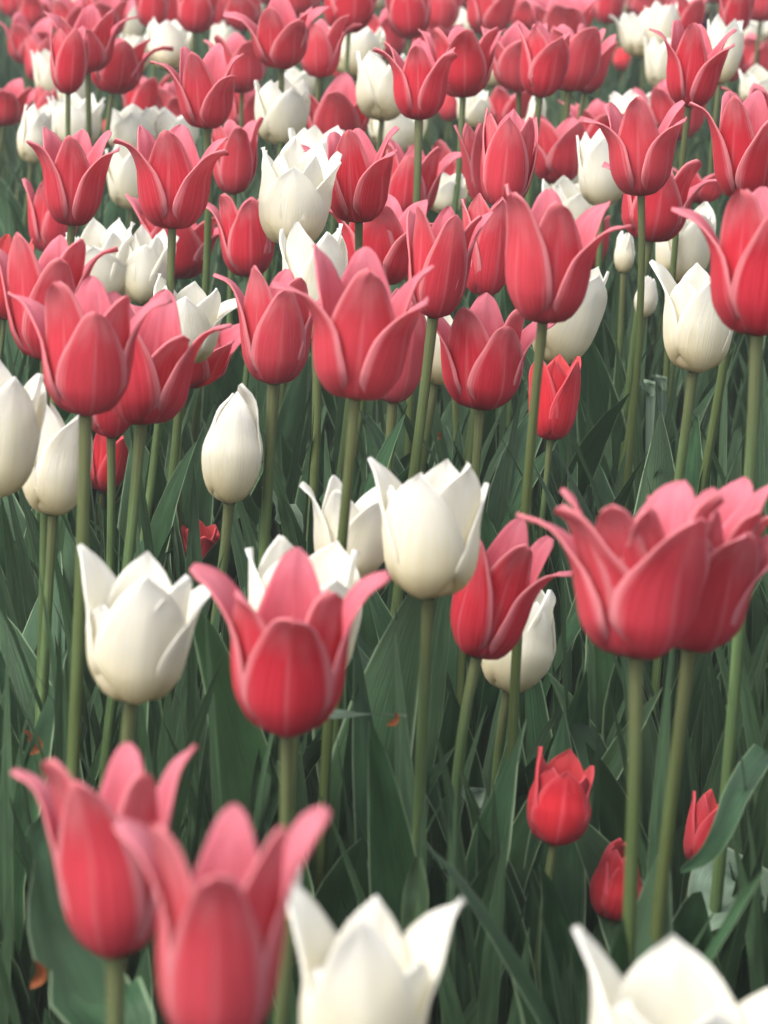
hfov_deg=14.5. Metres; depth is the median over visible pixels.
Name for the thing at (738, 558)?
red tulip
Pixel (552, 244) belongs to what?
red tulip
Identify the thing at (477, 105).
white tulip
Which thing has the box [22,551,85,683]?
leaf clump
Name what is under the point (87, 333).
red tulip
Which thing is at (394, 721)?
withered petal
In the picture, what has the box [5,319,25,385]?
leaf clump
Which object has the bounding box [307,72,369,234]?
red tulip
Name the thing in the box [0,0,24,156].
red tulip
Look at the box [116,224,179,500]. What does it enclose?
white tulip
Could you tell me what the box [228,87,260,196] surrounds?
red tulip
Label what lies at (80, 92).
white tulip
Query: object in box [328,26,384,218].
white tulip
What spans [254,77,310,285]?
white tulip
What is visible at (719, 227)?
leaf clump
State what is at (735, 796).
tulip leaf
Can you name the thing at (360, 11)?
red tulip
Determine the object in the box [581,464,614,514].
leaf clump
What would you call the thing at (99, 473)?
scarlet tulip
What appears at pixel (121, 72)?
red tulip
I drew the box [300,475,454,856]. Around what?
white tulip
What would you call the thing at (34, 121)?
white tulip
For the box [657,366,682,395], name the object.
leaf clump
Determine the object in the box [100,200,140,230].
leaf clump
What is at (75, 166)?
red tulip
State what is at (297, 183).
white tulip
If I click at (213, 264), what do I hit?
leaf clump
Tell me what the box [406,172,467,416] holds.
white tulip
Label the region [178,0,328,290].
red tulip
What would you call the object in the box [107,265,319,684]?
red tulip
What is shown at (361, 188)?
red tulip
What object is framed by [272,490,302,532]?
tulip leaf
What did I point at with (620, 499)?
leaf clump
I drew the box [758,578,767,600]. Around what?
leaf clump
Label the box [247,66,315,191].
white tulip
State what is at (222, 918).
red tulip
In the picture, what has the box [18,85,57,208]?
red tulip
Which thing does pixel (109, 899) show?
red tulip
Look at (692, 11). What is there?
red tulip
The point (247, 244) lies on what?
red tulip
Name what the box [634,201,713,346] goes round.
leaf clump
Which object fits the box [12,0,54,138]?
red tulip
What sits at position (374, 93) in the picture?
white tulip
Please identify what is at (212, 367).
red tulip
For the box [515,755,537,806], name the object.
tulip leaf
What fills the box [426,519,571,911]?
red tulip
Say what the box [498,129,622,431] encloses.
white tulip
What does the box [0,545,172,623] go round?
leaf clump
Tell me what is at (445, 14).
red tulip
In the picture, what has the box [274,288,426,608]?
red tulip
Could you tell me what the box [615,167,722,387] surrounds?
red tulip
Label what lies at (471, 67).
red tulip
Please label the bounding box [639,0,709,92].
white tulip
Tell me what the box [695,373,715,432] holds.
leaf clump
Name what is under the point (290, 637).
red tulip
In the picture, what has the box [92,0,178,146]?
red tulip
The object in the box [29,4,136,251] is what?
red tulip
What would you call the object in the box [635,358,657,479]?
leaf clump
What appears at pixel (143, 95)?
red tulip
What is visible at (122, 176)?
white tulip
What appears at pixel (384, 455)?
leaf clump
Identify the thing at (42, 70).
white tulip
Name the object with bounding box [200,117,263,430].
red tulip
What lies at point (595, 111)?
red tulip
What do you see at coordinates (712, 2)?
red tulip
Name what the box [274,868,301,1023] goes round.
white tulip
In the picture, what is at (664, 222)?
red tulip
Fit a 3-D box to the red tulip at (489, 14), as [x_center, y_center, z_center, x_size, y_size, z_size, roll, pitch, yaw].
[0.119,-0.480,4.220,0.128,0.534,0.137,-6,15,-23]
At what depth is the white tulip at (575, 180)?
3.41 m
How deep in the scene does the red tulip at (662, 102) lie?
3.86 m
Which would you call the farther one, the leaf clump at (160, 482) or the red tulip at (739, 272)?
the leaf clump at (160, 482)
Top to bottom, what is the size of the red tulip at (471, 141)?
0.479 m
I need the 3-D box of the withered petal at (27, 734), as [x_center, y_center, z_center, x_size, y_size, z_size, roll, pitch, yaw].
[-0.203,0.129,1.720,0.005,0.010,0.008,0,13,0]
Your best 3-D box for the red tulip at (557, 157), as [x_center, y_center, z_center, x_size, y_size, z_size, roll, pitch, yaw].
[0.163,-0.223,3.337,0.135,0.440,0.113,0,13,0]
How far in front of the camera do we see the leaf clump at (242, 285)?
3.60 m
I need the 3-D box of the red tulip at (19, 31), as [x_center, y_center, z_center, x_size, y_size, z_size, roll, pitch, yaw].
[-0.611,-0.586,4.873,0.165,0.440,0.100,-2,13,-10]
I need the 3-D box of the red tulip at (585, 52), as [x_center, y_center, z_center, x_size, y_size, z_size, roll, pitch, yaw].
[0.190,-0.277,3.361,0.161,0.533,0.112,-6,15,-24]
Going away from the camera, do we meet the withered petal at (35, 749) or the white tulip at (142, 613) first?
the white tulip at (142, 613)
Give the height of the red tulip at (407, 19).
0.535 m
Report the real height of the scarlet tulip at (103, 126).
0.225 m
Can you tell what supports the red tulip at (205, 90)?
on the ground
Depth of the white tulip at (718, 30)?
3.41 m
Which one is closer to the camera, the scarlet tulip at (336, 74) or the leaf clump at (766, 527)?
the leaf clump at (766, 527)
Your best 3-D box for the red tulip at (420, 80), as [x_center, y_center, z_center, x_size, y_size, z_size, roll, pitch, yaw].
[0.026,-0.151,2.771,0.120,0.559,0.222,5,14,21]
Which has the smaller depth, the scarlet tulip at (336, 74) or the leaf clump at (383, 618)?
the leaf clump at (383, 618)
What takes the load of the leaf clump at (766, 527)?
on the ground
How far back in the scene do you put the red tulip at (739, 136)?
2.21 m
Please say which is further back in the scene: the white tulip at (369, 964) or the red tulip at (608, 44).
the red tulip at (608, 44)
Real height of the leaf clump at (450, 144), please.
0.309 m
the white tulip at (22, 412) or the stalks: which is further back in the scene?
the stalks
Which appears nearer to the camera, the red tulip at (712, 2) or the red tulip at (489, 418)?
the red tulip at (489, 418)
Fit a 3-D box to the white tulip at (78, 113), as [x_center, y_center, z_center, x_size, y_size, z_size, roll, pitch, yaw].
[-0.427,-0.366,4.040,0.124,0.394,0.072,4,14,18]
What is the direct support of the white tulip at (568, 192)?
on the ground
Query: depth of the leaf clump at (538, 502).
2.55 m
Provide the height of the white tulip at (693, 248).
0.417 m
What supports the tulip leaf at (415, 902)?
on the ground
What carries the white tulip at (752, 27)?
on the ground
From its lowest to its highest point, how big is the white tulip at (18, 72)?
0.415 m
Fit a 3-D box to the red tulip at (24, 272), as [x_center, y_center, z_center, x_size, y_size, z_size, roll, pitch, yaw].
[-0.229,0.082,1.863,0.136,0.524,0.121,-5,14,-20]
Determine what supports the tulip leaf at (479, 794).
on the ground
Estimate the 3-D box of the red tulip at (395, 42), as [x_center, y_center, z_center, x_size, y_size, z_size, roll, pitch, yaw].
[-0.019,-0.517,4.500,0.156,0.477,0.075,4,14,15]
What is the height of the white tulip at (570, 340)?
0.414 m
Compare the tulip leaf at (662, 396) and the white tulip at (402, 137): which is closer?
the tulip leaf at (662, 396)
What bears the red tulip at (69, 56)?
on the ground
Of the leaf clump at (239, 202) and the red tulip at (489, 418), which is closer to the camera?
the red tulip at (489, 418)
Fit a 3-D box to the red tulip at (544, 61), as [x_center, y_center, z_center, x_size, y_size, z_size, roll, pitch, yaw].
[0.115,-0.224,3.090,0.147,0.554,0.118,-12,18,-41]
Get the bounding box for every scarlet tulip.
[0,234,39,386]
[91,433,128,536]
[102,119,110,148]
[152,434,263,618]
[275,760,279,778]
[333,70,339,77]
[438,94,456,143]
[460,712,594,1023]
[480,354,580,579]
[523,838,641,1023]
[547,672,718,918]
[613,47,631,89]
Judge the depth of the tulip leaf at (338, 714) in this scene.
1.58 m
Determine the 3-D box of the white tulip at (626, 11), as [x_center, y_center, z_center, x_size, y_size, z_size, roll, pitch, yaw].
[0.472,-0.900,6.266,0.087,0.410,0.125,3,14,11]
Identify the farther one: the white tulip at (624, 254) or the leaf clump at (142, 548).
the white tulip at (624, 254)
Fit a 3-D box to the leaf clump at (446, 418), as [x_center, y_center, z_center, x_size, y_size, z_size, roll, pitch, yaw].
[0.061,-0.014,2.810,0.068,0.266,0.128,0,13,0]
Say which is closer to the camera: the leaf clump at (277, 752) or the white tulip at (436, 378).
the leaf clump at (277, 752)
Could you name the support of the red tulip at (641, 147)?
on the ground
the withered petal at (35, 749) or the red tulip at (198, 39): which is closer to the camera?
the withered petal at (35, 749)
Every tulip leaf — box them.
[26,813,154,1023]
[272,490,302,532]
[328,709,406,718]
[401,856,428,931]
[462,786,485,812]
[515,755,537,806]
[640,379,654,461]
[652,374,666,418]
[679,744,767,872]
[687,847,767,930]
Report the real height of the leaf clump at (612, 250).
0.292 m
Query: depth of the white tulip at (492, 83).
4.60 m
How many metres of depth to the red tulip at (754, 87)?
3.54 m
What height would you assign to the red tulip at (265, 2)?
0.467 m
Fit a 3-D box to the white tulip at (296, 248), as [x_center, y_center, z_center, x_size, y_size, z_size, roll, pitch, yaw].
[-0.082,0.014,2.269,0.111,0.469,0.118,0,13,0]
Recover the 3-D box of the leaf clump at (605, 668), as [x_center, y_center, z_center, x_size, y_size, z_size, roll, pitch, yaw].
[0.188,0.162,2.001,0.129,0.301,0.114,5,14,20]
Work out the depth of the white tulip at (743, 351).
3.35 m
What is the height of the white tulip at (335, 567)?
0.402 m
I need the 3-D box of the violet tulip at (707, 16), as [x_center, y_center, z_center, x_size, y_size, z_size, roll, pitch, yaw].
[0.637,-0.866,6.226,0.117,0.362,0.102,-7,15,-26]
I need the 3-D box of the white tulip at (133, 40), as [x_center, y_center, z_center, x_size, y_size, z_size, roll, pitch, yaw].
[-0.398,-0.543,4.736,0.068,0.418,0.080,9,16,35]
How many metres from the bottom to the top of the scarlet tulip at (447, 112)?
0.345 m
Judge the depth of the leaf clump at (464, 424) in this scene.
2.66 m
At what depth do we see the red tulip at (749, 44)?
5.16 m
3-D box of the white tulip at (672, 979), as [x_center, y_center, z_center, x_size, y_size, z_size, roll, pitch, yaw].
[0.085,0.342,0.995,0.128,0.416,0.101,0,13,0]
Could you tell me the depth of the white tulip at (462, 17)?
5.44 m
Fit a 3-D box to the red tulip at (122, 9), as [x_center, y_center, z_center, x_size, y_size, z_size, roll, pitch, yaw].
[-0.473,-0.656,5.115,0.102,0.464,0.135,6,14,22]
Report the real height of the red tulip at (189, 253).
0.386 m
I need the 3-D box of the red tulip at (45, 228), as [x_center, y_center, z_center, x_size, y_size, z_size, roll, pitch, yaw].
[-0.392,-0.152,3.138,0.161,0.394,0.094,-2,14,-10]
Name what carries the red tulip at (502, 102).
on the ground
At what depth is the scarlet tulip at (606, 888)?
1.67 m
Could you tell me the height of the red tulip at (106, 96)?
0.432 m
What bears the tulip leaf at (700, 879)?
on the ground
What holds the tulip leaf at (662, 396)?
on the ground
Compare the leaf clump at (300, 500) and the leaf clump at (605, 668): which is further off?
the leaf clump at (300, 500)
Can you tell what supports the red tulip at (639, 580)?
on the ground
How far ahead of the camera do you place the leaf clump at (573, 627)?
2.10 m
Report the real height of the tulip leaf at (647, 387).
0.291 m
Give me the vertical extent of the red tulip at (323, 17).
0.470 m
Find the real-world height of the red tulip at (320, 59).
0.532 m
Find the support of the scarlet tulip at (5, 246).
on the ground
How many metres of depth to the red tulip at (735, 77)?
4.92 m
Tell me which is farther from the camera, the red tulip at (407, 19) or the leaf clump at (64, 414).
the red tulip at (407, 19)
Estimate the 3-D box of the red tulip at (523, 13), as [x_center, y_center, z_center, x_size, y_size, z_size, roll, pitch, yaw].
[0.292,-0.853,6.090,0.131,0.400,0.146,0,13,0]
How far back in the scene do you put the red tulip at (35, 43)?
4.73 m
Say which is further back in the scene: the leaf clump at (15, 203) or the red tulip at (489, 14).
the red tulip at (489, 14)
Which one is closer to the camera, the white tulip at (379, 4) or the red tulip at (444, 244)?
the red tulip at (444, 244)
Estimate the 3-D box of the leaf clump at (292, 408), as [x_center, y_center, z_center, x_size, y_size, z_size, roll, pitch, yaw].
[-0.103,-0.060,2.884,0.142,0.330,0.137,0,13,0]
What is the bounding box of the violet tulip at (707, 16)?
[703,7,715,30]
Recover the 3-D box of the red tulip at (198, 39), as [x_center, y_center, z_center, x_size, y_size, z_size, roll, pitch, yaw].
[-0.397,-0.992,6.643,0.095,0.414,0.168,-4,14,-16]
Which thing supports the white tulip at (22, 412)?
on the ground
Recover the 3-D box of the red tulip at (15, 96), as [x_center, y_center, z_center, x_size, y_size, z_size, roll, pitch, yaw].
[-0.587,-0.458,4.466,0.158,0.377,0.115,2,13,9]
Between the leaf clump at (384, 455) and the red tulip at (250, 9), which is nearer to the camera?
the leaf clump at (384, 455)
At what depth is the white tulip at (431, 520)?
1.57 m
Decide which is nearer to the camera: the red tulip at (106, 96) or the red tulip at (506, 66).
the red tulip at (506, 66)
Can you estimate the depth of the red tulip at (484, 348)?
2.02 m
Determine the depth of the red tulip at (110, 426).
2.23 m
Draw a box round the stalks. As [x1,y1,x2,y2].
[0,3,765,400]
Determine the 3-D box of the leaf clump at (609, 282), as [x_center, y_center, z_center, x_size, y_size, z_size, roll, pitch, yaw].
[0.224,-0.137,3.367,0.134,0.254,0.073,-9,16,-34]
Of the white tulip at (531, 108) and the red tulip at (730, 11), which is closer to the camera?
the white tulip at (531, 108)
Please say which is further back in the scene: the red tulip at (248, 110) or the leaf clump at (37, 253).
the red tulip at (248, 110)
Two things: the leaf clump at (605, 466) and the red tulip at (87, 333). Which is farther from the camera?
the leaf clump at (605, 466)
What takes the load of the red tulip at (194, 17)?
on the ground
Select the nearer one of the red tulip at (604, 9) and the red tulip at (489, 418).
the red tulip at (489, 418)
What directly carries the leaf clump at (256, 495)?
on the ground
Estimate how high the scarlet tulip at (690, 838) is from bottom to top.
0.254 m
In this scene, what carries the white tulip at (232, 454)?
on the ground
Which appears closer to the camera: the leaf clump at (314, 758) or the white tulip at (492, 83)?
the leaf clump at (314, 758)
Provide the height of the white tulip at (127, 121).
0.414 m
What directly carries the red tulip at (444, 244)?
on the ground
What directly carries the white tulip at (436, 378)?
on the ground
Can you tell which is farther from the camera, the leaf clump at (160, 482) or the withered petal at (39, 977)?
the leaf clump at (160, 482)
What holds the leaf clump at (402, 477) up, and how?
on the ground
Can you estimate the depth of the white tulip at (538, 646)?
1.84 m
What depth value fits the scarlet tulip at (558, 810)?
1.66 m
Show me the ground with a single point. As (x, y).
(331, 77)
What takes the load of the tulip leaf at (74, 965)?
on the ground
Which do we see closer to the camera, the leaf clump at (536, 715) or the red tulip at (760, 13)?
the leaf clump at (536, 715)
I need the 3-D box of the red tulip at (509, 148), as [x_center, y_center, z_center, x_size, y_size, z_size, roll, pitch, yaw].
[0.065,-0.046,2.374,0.162,0.538,0.109,0,13,0]
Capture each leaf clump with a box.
[0,178,108,238]
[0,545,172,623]
[4,249,42,350]
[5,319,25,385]
[18,405,120,550]
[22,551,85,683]
[35,190,126,229]
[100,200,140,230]
[117,428,185,583]
[118,640,321,780]
[134,540,144,559]
[160,423,262,633]
[187,733,279,819]
[202,281,266,390]
[209,208,219,294]
[214,322,334,540]
[215,246,281,309]
[235,502,275,589]
[237,192,276,274]
[246,466,409,593]
[256,414,404,546]
[271,440,335,540]
[368,590,557,874]
[427,399,451,469]
[448,138,452,149]
[449,410,469,461]
[451,670,593,808]
[466,501,646,722]
[533,493,543,535]
[539,474,595,696]
[541,452,647,682]
[579,393,614,489]
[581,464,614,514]
[584,634,767,795]
[606,268,611,290]
[609,237,664,372]
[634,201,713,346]
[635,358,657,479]
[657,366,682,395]
[695,203,767,399]
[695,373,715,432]
[711,458,767,654]
[714,212,720,240]
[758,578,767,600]
[761,512,767,534]
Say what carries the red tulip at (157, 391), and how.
on the ground
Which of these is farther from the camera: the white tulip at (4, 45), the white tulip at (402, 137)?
the white tulip at (4, 45)
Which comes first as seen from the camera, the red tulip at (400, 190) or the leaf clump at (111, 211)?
the red tulip at (400, 190)
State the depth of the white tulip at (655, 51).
4.24 m
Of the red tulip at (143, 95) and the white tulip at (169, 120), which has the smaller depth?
the white tulip at (169, 120)
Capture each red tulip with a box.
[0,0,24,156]
[0,12,52,186]
[0,77,35,195]
[0,126,119,593]
[0,231,121,791]
[0,275,172,1023]
[0,289,231,792]
[2,410,172,758]
[4,38,173,242]
[10,742,197,1023]
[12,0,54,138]
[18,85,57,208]
[21,178,77,369]
[24,32,49,177]
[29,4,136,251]
[30,0,81,106]
[30,124,228,601]
[50,25,88,137]
[80,0,134,199]
[89,303,240,537]
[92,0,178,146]
[99,74,171,219]
[100,0,128,116]
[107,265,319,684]
[113,804,330,1023]
[125,193,218,289]
[134,0,168,77]
[145,193,274,518]
[147,43,244,444]
[158,81,181,116]
[177,0,217,51]
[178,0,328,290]
[178,32,204,136]
[189,547,468,1023]
[193,243,444,962]
[196,0,264,249]
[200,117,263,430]
[203,32,266,127]
[213,0,228,126]
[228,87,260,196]
[242,126,408,543]
[261,0,270,80]
[267,0,333,83]
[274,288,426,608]
[280,194,432,503]
[289,0,321,100]
[299,13,361,242]
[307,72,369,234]
[310,38,456,467]
[312,204,493,781]
[316,0,376,243]
[329,138,461,454]
[347,0,430,224]
[352,183,662,858]
[353,193,557,599]
[357,292,555,770]
[366,108,541,593]
[367,7,405,154]
[407,139,468,214]
[412,22,463,154]
[418,24,505,418]
[422,476,767,1023]
[424,0,462,148]
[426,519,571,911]
[433,399,496,510]
[449,122,524,418]
[451,20,570,448]
[461,0,466,8]
[462,20,547,308]
[465,0,515,207]
[472,113,585,304]
[485,86,531,125]
[488,0,608,190]
[506,0,535,94]
[516,480,765,1023]
[520,96,686,521]
[522,159,716,512]
[531,24,605,120]
[545,0,637,125]
[558,99,623,139]
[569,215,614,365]
[575,186,767,1004]
[577,23,618,119]
[586,0,706,103]
[605,79,705,342]
[613,19,736,444]
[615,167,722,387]
[626,0,670,88]
[684,90,767,497]
[690,0,754,215]
[698,46,744,174]
[701,32,767,130]
[704,0,767,134]
[706,0,719,24]
[721,82,767,107]
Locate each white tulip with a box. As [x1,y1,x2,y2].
[0,80,84,190]
[0,104,51,238]
[0,360,67,955]
[0,401,120,915]
[3,43,6,68]
[6,0,58,101]
[19,48,57,176]
[20,93,105,235]
[43,543,210,1023]
[61,273,236,582]
[64,217,134,509]
[75,103,160,236]
[91,107,204,293]
[98,33,150,204]
[101,6,143,150]
[104,144,178,290]
[105,17,191,202]
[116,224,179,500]
[117,383,262,729]
[197,20,238,157]
[238,125,344,418]
[245,535,362,1023]
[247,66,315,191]
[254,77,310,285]
[258,221,347,550]
[259,136,341,537]
[274,51,405,264]
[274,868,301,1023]
[288,883,465,1023]
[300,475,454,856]
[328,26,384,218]
[351,315,458,503]
[352,456,526,1023]
[368,114,426,152]
[374,0,385,60]
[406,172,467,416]
[423,69,498,152]
[426,90,489,222]
[432,7,473,141]
[449,266,629,574]
[478,96,545,295]
[481,590,555,797]
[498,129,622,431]
[499,175,592,412]
[523,276,657,515]
[534,259,733,743]
[545,230,675,383]
[550,175,578,187]
[572,925,767,1023]
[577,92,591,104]
[592,0,629,97]
[608,8,649,212]
[609,89,655,273]
[611,201,715,466]
[615,36,670,216]
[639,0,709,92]
[644,1,709,170]
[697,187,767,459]
[702,64,767,223]
[707,14,743,272]
[709,20,767,128]
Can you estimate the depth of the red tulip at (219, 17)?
4.94 m
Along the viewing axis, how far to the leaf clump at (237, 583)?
2.55 m
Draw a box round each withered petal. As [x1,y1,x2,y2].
[23,730,31,742]
[30,737,42,754]
[30,960,46,988]
[387,712,398,725]
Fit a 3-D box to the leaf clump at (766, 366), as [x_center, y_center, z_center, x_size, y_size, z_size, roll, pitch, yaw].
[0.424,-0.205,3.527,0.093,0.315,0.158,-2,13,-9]
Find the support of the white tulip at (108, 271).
on the ground
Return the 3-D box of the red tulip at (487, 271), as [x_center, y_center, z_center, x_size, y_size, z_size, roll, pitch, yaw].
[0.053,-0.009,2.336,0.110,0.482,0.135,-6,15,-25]
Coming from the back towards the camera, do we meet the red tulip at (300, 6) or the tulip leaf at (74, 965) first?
the red tulip at (300, 6)
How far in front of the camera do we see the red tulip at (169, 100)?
4.39 m
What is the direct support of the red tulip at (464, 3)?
on the ground
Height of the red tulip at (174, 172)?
0.531 m
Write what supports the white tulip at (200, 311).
on the ground
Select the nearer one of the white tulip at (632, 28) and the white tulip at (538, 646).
the white tulip at (538, 646)
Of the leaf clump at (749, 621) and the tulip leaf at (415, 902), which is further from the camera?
the leaf clump at (749, 621)
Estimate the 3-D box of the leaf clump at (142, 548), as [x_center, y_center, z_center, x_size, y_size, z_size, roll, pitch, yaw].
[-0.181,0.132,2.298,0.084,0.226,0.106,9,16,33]
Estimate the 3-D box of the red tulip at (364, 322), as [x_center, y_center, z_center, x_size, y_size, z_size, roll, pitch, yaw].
[-0.036,0.117,1.675,0.144,0.542,0.128,0,13,0]
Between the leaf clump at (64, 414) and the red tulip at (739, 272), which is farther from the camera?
the leaf clump at (64, 414)
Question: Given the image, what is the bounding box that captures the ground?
[1,1,755,965]
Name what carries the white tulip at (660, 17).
on the ground
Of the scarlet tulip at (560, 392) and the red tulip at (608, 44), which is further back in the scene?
the red tulip at (608, 44)
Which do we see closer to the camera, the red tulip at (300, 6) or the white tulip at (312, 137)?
the white tulip at (312, 137)
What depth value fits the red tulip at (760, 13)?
5.13 m
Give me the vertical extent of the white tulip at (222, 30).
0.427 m
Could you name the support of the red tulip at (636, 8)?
on the ground
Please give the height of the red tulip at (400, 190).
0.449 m
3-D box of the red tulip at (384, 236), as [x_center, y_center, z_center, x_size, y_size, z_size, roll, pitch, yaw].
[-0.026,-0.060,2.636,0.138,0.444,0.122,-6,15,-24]
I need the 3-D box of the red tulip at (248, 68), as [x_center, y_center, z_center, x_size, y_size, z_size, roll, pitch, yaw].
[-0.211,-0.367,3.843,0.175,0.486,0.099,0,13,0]
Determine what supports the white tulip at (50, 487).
on the ground
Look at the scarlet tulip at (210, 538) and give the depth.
2.52 m
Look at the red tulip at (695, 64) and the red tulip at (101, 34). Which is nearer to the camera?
the red tulip at (695, 64)
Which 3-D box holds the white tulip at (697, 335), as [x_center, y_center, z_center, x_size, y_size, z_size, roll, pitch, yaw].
[0.200,0.048,2.145,0.125,0.460,0.152,-10,16,-36]
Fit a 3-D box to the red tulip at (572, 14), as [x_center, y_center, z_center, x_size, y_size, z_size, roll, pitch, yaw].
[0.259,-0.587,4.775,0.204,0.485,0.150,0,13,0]
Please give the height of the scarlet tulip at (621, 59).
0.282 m
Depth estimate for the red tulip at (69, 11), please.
5.29 m
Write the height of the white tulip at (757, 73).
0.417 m
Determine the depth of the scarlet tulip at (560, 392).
2.24 m
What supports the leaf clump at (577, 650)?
on the ground
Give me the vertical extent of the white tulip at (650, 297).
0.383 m
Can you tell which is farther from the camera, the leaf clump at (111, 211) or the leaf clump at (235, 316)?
the leaf clump at (111, 211)
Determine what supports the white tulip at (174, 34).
on the ground
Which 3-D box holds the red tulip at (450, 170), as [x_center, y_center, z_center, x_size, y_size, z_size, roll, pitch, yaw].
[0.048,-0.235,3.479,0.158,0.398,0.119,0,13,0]
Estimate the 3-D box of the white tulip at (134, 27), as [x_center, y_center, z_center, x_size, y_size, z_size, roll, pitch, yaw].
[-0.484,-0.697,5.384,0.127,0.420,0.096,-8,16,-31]
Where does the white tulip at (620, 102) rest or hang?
on the ground
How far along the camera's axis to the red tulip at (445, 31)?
5.35 m
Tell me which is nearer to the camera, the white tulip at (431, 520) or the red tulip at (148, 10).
the white tulip at (431, 520)

